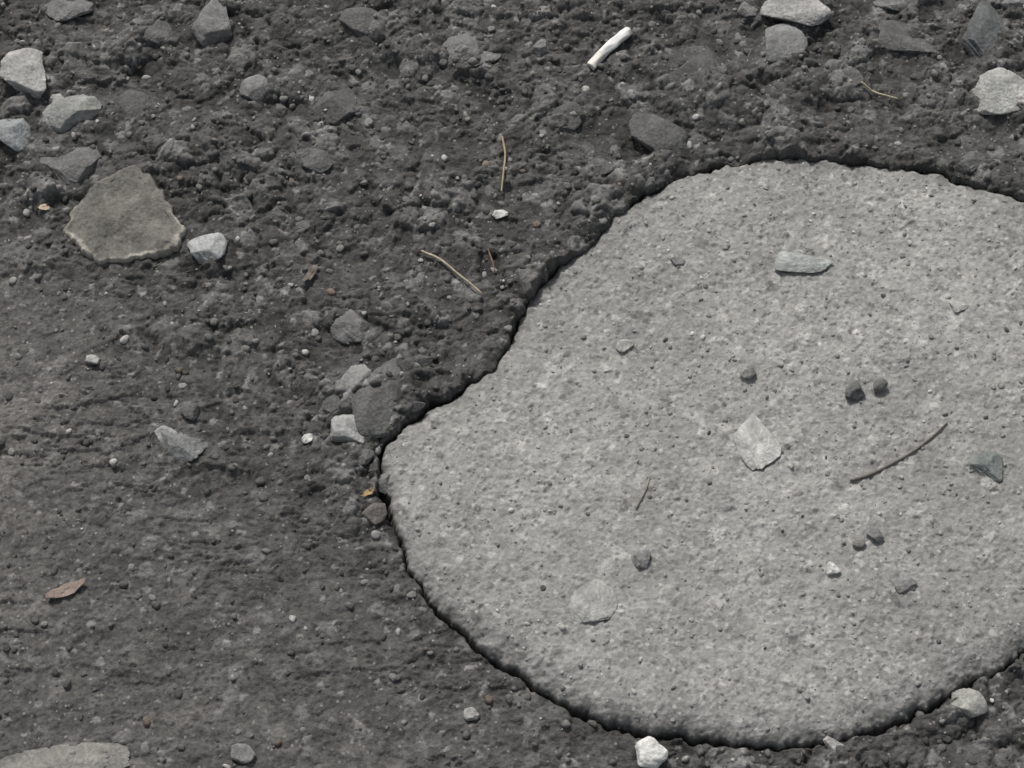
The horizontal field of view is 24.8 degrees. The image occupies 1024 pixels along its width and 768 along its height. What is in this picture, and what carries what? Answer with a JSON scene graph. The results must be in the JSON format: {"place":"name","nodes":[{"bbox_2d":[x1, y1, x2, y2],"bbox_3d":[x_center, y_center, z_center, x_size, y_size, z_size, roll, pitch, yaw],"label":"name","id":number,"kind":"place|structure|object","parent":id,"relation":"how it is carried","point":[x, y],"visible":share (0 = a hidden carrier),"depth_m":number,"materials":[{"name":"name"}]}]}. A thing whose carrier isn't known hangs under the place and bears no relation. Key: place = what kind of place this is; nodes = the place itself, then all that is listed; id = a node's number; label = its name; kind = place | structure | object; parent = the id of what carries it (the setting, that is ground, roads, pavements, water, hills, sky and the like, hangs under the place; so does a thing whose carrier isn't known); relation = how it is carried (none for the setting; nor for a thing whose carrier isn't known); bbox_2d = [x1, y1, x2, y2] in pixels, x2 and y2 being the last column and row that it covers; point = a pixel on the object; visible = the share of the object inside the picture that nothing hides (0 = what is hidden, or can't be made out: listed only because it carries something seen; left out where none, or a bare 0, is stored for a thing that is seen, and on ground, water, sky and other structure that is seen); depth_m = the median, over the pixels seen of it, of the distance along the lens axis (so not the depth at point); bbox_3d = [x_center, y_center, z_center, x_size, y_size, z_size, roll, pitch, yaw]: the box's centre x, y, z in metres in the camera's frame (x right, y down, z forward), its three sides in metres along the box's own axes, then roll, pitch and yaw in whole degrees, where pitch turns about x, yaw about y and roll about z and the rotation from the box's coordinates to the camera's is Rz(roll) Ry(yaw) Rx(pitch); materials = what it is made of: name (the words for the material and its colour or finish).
{"place":"outdoors","nodes":[
{"label":"outdoors","id":0,"kind":"place"},
{"bbox_2d":[0,0,1023,767],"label":"ground","id":1,"kind":"structure","parent":0,"point":[334,716],"depth_m":1.52,"materials":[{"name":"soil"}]},
{"bbox_2d":[0,118,30,151],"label":"rock","id":2,"kind":"object","parent":1,"relation":"on","point":[14,134],"visible":1,"depth_m":1.57,"materials":[{"name":"stone"}]},
{"bbox_2d":[0,48,46,98],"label":"rock","id":3,"kind":"object","parent":1,"relation":"on","point":[22,69],"visible":1,"depth_m":1.59,"materials":[{"name":"stone"}]},
{"bbox_2d":[38,204,49,209],"bbox_3d":[-0.312,-0.118,1.550,0.008,0.001,0.005,0,62,0],"label":"leaf scrap","id":4,"kind":"object","parent":1,"relation":"on","point":[43,207],"visible":1,"depth_m":1.55,"materials":[{"name":"beige plant"}]},
{"bbox_2d":[50,93,63,101],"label":"pebble","id":5,"kind":"object","parent":1,"relation":"on","point":[54,97],"visible":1,"depth_m":1.59,"materials":[{"name":"stone"}]},
{"bbox_2d":[0,742,129,767],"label":"flat stone","id":6,"kind":"object","parent":1,"relation":"on","point":[88,755],"visible":1,"depth_m":1.38,"materials":[{"name":"grey stone"}]},
{"bbox_2d":[45,577,84,597],"bbox_3d":[-0.274,0.126,1.432,0.027,0.005,0.008,-27,65,-14],"label":"leaf scrap","id":7,"kind":"object","parent":1,"relation":"on","point":[66,589],"visible":1,"depth_m":1.43,"materials":[{"name":"brown plant"}]},
{"bbox_2d":[45,0,93,21],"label":"rock","id":8,"kind":"object","parent":1,"relation":"on","point":[60,10],"visible":1,"depth_m":1.63,"materials":[{"name":"stone"}]},
{"bbox_2d":[39,146,101,185],"bbox_3d":[-0.297,-0.149,1.568,0.040,0.012,0.037,-36,68,-17],"label":"rock","id":9,"kind":"object","parent":1,"relation":"on","point":[77,164],"visible":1,"depth_m":1.56,"materials":[{"name":"stone"}]},
{"bbox_2d":[42,94,101,132],"bbox_3d":[-0.300,-0.184,1.584,0.040,0.016,0.031,0,62,0],"label":"rock","id":10,"kind":"object","parent":1,"relation":"on","point":[63,115],"visible":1,"depth_m":1.58,"materials":[{"name":"stone"}]},
{"bbox_2d":[85,354,100,364],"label":"pebble","id":11,"kind":"object","parent":1,"relation":"on","point":[93,359],"visible":1,"depth_m":1.50,"materials":[{"name":"stone"}]},
{"bbox_2d":[63,165,185,264],"bbox_3d":[-0.259,-0.106,1.544,0.072,0.010,0.076,-30,66,-15],"label":"flat stone","id":12,"kind":"object","parent":1,"relation":"on","point":[99,229],"visible":1,"depth_m":1.54,"materials":[{"name":"grey stone"}]},
{"bbox_2d":[113,89,149,116],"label":"rock","id":13,"kind":"object","parent":1,"relation":"on","point":[131,102],"visible":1,"depth_m":1.59,"materials":[{"name":"stone"}]},
{"bbox_2d":[124,18,171,44],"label":"rock","id":14,"kind":"object","parent":1,"relation":"on","point":[160,28],"visible":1,"depth_m":1.62,"materials":[{"name":"stone"}]},
{"bbox_2d":[160,431,207,462],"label":"rock","id":15,"kind":"object","parent":1,"relation":"on","point":[180,446],"visible":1,"depth_m":1.47,"materials":[{"name":"stone"}]},
{"bbox_2d":[154,425,176,443],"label":"pebble","id":16,"kind":"object","parent":15,"relation":"on","point":[165,429],"visible":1,"depth_m":1.47,"materials":[{"name":"stone"}]},
{"bbox_2d":[179,403,199,420],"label":"pebble","id":17,"kind":"object","parent":1,"relation":"on","point":[189,411],"visible":1,"depth_m":1.48,"materials":[{"name":"stone"}]},
{"bbox_2d":[187,232,226,263],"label":"pebble","id":18,"kind":"object","parent":1,"relation":"on","point":[204,248],"visible":1,"depth_m":1.53,"materials":[{"name":"stone"}]},
{"bbox_2d":[191,0,232,46],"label":"rock","id":19,"kind":"object","parent":1,"relation":"on","point":[211,24],"visible":1,"depth_m":1.61,"materials":[{"name":"stone"}]},
{"bbox_2d":[230,743,255,763],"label":"pebble","id":20,"kind":"object","parent":1,"relation":"on","point":[241,753],"visible":1,"depth_m":1.38,"materials":[{"name":"stone"}]},
{"bbox_2d":[239,74,267,100],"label":"rock","id":21,"kind":"object","parent":1,"relation":"on","point":[253,87],"visible":1,"depth_m":1.59,"materials":[{"name":"stone"}]},
{"bbox_2d":[301,433,312,443],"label":"pebble","id":22,"kind":"object","parent":1,"relation":"on","point":[306,438],"visible":1,"depth_m":1.48,"materials":[{"name":"stone"}]},
{"bbox_2d":[303,265,317,280],"bbox_3d":[-0.132,-0.073,1.523,0.010,0.003,0.013,0,62,0],"label":"leaf scrap","id":23,"kind":"object","parent":1,"relation":"on","point":[311,272],"visible":1,"depth_m":1.52,"materials":[{"name":"brown plant"}]},
{"bbox_2d":[299,148,331,173],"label":"rock","id":24,"kind":"object","parent":1,"relation":"on","point":[318,160],"visible":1,"depth_m":1.56,"materials":[{"name":"stone"}]},
{"bbox_2d":[307,88,355,125],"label":"rock","id":25,"kind":"object","parent":1,"relation":"on","point":[338,105],"visible":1,"depth_m":1.59,"materials":[{"name":"stone"}]},
{"bbox_2d":[321,395,341,414],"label":"pebble","id":26,"kind":"object","parent":1,"relation":"on","point":[328,402],"visible":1,"depth_m":1.48,"materials":[{"name":"stone"}]},
{"bbox_2d":[330,414,364,443],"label":"rock","id":27,"kind":"object","parent":1,"relation":"on","point":[343,428],"visible":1,"depth_m":1.47,"materials":[{"name":"stone"}]},
{"bbox_2d":[329,309,369,343],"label":"rock","id":28,"kind":"object","parent":1,"relation":"on","point":[349,325],"visible":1,"depth_m":1.51,"materials":[{"name":"stone"}]},
{"bbox_2d":[340,364,372,401],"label":"rock","id":29,"kind":"object","parent":1,"relation":"on","point":[352,376],"visible":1,"depth_m":1.49,"materials":[{"name":"stone"}]},
{"bbox_2d":[339,7,375,36],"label":"rock","id":30,"kind":"object","parent":1,"relation":"on","point":[357,21],"visible":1,"depth_m":1.62,"materials":[{"name":"stone"}]},
{"bbox_2d":[358,449,374,464],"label":"pebble","id":31,"kind":"object","parent":1,"relation":"on","point":[365,457],"visible":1,"depth_m":1.46,"materials":[{"name":"stone"}]},
{"bbox_2d":[360,486,374,495],"bbox_3d":[-0.090,0.067,1.454,0.010,0.003,0.007,0,62,0],"label":"leaf scrap","id":32,"kind":"object","parent":1,"relation":"on","point":[366,492],"visible":1,"depth_m":1.46,"materials":[{"name":"orange plant"}]},
{"bbox_2d":[359,503,386,524],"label":"pebble","id":33,"kind":"object","parent":1,"relation":"on","point":[374,513],"visible":1,"depth_m":1.45,"materials":[{"name":"stone"}]},
{"bbox_2d":[352,358,406,438],"bbox_3d":[-0.083,0.009,1.484,0.038,0.018,0.059,0,62,0],"label":"rock","id":34,"kind":"object","parent":1,"relation":"on","point":[373,412],"visible":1,"depth_m":1.48,"materials":[{"name":"stone"}]},
{"bbox_2d":[403,399,425,412],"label":"pebble","id":35,"kind":"object","parent":1,"relation":"on","point":[416,406],"visible":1,"depth_m":1.48,"materials":[{"name":"stone"}]},
{"bbox_2d":[414,354,432,366],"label":"pebble","id":36,"kind":"object","parent":1,"relation":"on","point":[422,360],"visible":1,"depth_m":1.49,"materials":[{"name":"stone"}]},
{"bbox_2d":[421,250,481,292],"bbox_3d":[-0.039,-0.075,1.526,0.052,0.003,0.004,35,67,17],"label":"pine needle","id":37,"kind":"object","parent":1,"relation":"on","point":[449,266],"visible":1,"depth_m":1.53,"materials":[{"name":"beige plant"}]},
{"bbox_2d":[464,707,479,720],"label":"pebble","id":38,"kind":"object","parent":1,"relation":"on","point":[471,713],"visible":1,"depth_m":1.39,"materials":[{"name":"stone"}]},
{"bbox_2d":[442,32,501,66],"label":"rock","id":39,"kind":"object","parent":1,"relation":"on","point":[451,43],"visible":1,"depth_m":1.61,"materials":[{"name":"stone"}]},
{"bbox_2d":[488,249,494,270],"bbox_3d":[-0.014,-0.082,1.531,0.005,0.002,0.016,0,62,0],"label":"dry stem","id":40,"kind":"object","parent":1,"relation":"on","point":[491,259],"visible":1,"depth_m":1.53,"materials":[{"name":"plant"}]},
{"bbox_2d":[492,210,507,218],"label":"pebble","id":41,"kind":"object","parent":1,"relation":"on","point":[497,214],"visible":1,"depth_m":1.55,"materials":[{"name":"stone"}]},
{"bbox_2d":[501,136,505,191],"bbox_3d":[-0.006,-0.149,1.567,0.004,0.003,0.045,0,62,0],"label":"pine needle","id":42,"kind":"object","parent":1,"relation":"on","point":[502,138],"visible":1,"depth_m":1.57,"materials":[{"name":"beige plant"}]},
{"bbox_2d":[531,39,549,55],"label":"pebble","id":43,"kind":"object","parent":1,"relation":"on","point":[541,47],"visible":1,"depth_m":1.61,"materials":[{"name":"stone"}]},
{"bbox_2d":[540,102,581,130],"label":"rock","id":44,"kind":"object","parent":1,"relation":"on","point":[574,122],"visible":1,"depth_m":1.58,"materials":[{"name":"stone"}]},
{"bbox_2d":[590,158,612,175],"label":"pebble","id":45,"kind":"object","parent":1,"relation":"on","point":[602,166],"visible":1,"depth_m":1.56,"materials":[{"name":"stone"}]},
{"bbox_2d":[587,27,632,70],"bbox_3d":[0.067,-0.233,1.611,0.009,0.007,0.042,36,68,17],"label":"cigarette butt","id":46,"kind":"object","parent":1,"relation":"on","point":[611,44],"visible":1,"depth_m":1.61,"materials":[{"name":"paper"}]},
{"bbox_2d":[635,736,667,767],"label":"pebble","id":47,"kind":"object","parent":1,"relation":"on","point":[651,752],"visible":1,"depth_m":1.38,"materials":[{"name":"stone"}]},
{"bbox_2d":[629,113,687,151],"bbox_3d":[0.099,-0.169,1.581,0.043,0.019,0.030,31,66,15],"label":"rock","id":48,"kind":"object","parent":1,"relation":"on","point":[651,132],"visible":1,"depth_m":1.57,"materials":[{"name":"stone"}]},
{"bbox_2d":[668,51,719,87],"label":"rock","id":49,"kind":"object","parent":1,"relation":"on","point":[707,59],"visible":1,"depth_m":1.60,"materials":[{"name":"stone"}]},
{"bbox_2d":[380,158,1023,751],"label":"concrete slab","id":50,"kind":"structure","parent":1,"relation":"in","point":[600,298],"depth_m":1.46,"materials":[{"name":"grey concrete"}]},
{"bbox_2d":[378,473,390,494],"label":"pebble","id":51,"kind":"object","parent":50,"relation":"on","point":[383,481],"visible":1,"depth_m":1.46,"materials":[{"name":"stone"}]},
{"bbox_2d":[568,579,617,623],"bbox_3d":[0.049,0.134,1.419,0.032,0.004,0.027,-21,64,-11],"label":"embedded stone","id":52,"kind":"object","parent":50,"relation":"on","point":[594,601],"visible":1,"depth_m":1.42,"materials":[{"name":"grey stone"}]},
{"bbox_2d":[615,339,633,351],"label":"embedded stone","id":53,"kind":"object","parent":50,"relation":"on","point":[623,345],"visible":1,"depth_m":1.50,"materials":[{"name":"grey stone"}]},
{"bbox_2d":[631,547,650,568],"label":"pebble","id":54,"kind":"object","parent":50,"relation":"on","point":[640,558],"visible":1,"depth_m":1.43,"materials":[{"name":"stone"}]},
{"bbox_2d":[635,477,650,507],"bbox_3d":[0.082,0.068,1.452,0.010,0.002,0.022,0,62,0],"label":"dry stem","id":55,"kind":"object","parent":50,"relation":"on","point":[643,493],"visible":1,"depth_m":1.45,"materials":[{"name":"plant"}]},
{"bbox_2d":[670,256,684,266],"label":"pebble","id":56,"kind":"object","parent":50,"relation":"on","point":[676,261],"visible":1,"depth_m":1.53,"materials":[{"name":"stone"}]},
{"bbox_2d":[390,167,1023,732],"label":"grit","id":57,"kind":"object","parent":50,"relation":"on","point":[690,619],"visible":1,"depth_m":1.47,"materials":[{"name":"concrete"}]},
{"bbox_2d":[740,367,755,379],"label":"pebble","id":58,"kind":"object","parent":50,"relation":"on","point":[749,373],"visible":1,"depth_m":1.49,"materials":[{"name":"stone"}]},
{"bbox_2d":[732,413,780,470],"bbox_3d":[0.153,0.037,1.468,0.026,0.004,0.035,-32,67,-16],"label":"embedded stone","id":59,"kind":"object","parent":50,"relation":"on","point":[757,444],"visible":1,"depth_m":1.47,"materials":[{"name":"grey stone"}]},
{"bbox_2d":[774,251,833,272],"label":"embedded stone","id":60,"kind":"object","parent":50,"relation":"on","point":[791,261],"visible":1,"depth_m":1.53,"materials":[{"name":"grey stone"}]},
{"bbox_2d":[827,561,840,574],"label":"pebble","id":61,"kind":"object","parent":50,"relation":"on","point":[833,568],"visible":1,"depth_m":1.43,"materials":[{"name":"stone"}]},
{"bbox_2d":[845,381,865,399],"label":"pebble","id":62,"kind":"object","parent":50,"relation":"on","point":[854,391],"visible":1,"depth_m":1.48,"materials":[{"name":"stone"}]},
{"bbox_2d":[852,538,865,547],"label":"pebble","id":63,"kind":"object","parent":50,"relation":"on","point":[859,543],"visible":1,"depth_m":1.44,"materials":[{"name":"stone"}]},
{"bbox_2d":[866,527,883,542],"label":"pebble","id":64,"kind":"object","parent":50,"relation":"on","point":[874,534],"visible":1,"depth_m":1.44,"materials":[{"name":"stone"}]},
{"bbox_2d":[873,377,887,391],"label":"pebble","id":65,"kind":"object","parent":50,"relation":"on","point":[880,384],"visible":1,"depth_m":1.48,"materials":[{"name":"stone"}]},
{"bbox_2d":[850,422,947,481],"bbox_3d":[0.245,0.044,1.466,0.077,0.003,0.006,-29,66,-14],"label":"dry stem","id":66,"kind":"object","parent":50,"relation":"on","point":[889,464],"visible":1,"depth_m":1.46,"materials":[{"name":"plant"}]},
{"bbox_2d":[894,576,916,592],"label":"embedded stone","id":67,"kind":"object","parent":50,"relation":"on","point":[902,584],"visible":1,"depth_m":1.42,"materials":[{"name":"grey stone"}]},
{"bbox_2d":[949,300,967,312],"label":"embedded stone","id":68,"kind":"object","parent":50,"relation":"on","point":[957,306],"visible":1,"depth_m":1.51,"materials":[{"name":"white stone"}]},
{"bbox_2d":[969,451,1002,481],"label":"embedded stone","id":69,"kind":"object","parent":50,"relation":"on","point":[986,463],"visible":1,"depth_m":1.46,"materials":[{"name":"grey stone"}]},
{"bbox_2d":[737,1,757,16],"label":"pebble","id":70,"kind":"object","parent":1,"relation":"on","point":[745,9],"visible":1,"depth_m":1.62,"materials":[{"name":"stone"}]},
{"bbox_2d":[765,23,807,62],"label":"rock","id":71,"kind":"object","parent":1,"relation":"on","point":[785,40],"visible":1,"depth_m":1.61,"materials":[{"name":"stone"}]},
{"bbox_2d":[760,0,832,25],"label":"rock","id":72,"kind":"object","parent":1,"relation":"on","point":[811,12],"visible":1,"depth_m":1.62,"materials":[{"name":"stone"}]},
{"bbox_2d":[823,736,844,751],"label":"pebble","id":73,"kind":"object","parent":1,"relation":"on","point":[830,743],"visible":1,"depth_m":1.38,"materials":[{"name":"stone"}]},
{"bbox_2d":[827,67,863,86],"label":"rock","id":74,"kind":"object","parent":1,"relation":"on","point":[855,75],"visible":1,"depth_m":1.60,"materials":[{"name":"stone"}]},
{"bbox_2d":[861,81,897,98],"bbox_3d":[0.251,-0.201,1.593,0.027,0.006,0.003,22,64,11],"label":"pine needle","id":75,"kind":"object","parent":1,"relation":"on","point":[870,89],"visible":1,"depth_m":1.59,"materials":[{"name":"beige plant"}]},
{"bbox_2d":[873,0,923,10],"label":"rock","id":76,"kind":"object","parent":1,"relation":"on","point":[896,5],"visible":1,"depth_m":1.63,"materials":[{"name":"stone"}]},
{"bbox_2d":[878,20,941,53],"bbox_3d":[0.276,-0.241,1.620,0.048,0.010,0.028,0,62,0],"label":"rock","id":77,"kind":"object","parent":1,"relation":"on","point":[892,36],"visible":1,"depth_m":1.61,"materials":[{"name":"stone"}]},
{"bbox_2d":[950,688,987,717],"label":"pebble","id":78,"kind":"object","parent":1,"relation":"on","point":[972,703],"visible":1,"depth_m":1.39,"materials":[{"name":"stone"}]},
{"bbox_2d":[953,151,986,173],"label":"rock","id":79,"kind":"object","parent":1,"relation":"on","point":[972,158],"visible":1,"depth_m":1.56,"materials":[{"name":"stone"}]},
{"bbox_2d":[961,0,1005,57],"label":"rock","id":80,"kind":"object","parent":1,"relation":"on","point":[986,25],"visible":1,"depth_m":1.61,"materials":[{"name":"stone"}]},
{"bbox_2d":[969,67,1023,114],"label":"rock","id":81,"kind":"object","parent":1,"relation":"on","point":[998,91],"visible":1,"depth_m":1.59,"materials":[{"name":"stone"}]},
{"bbox_2d":[1002,0,1023,8],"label":"rock","id":82,"kind":"object","parent":1,"relation":"on","point":[1015,3],"visible":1,"depth_m":1.63,"materials":[{"name":"stone"}]}
]}

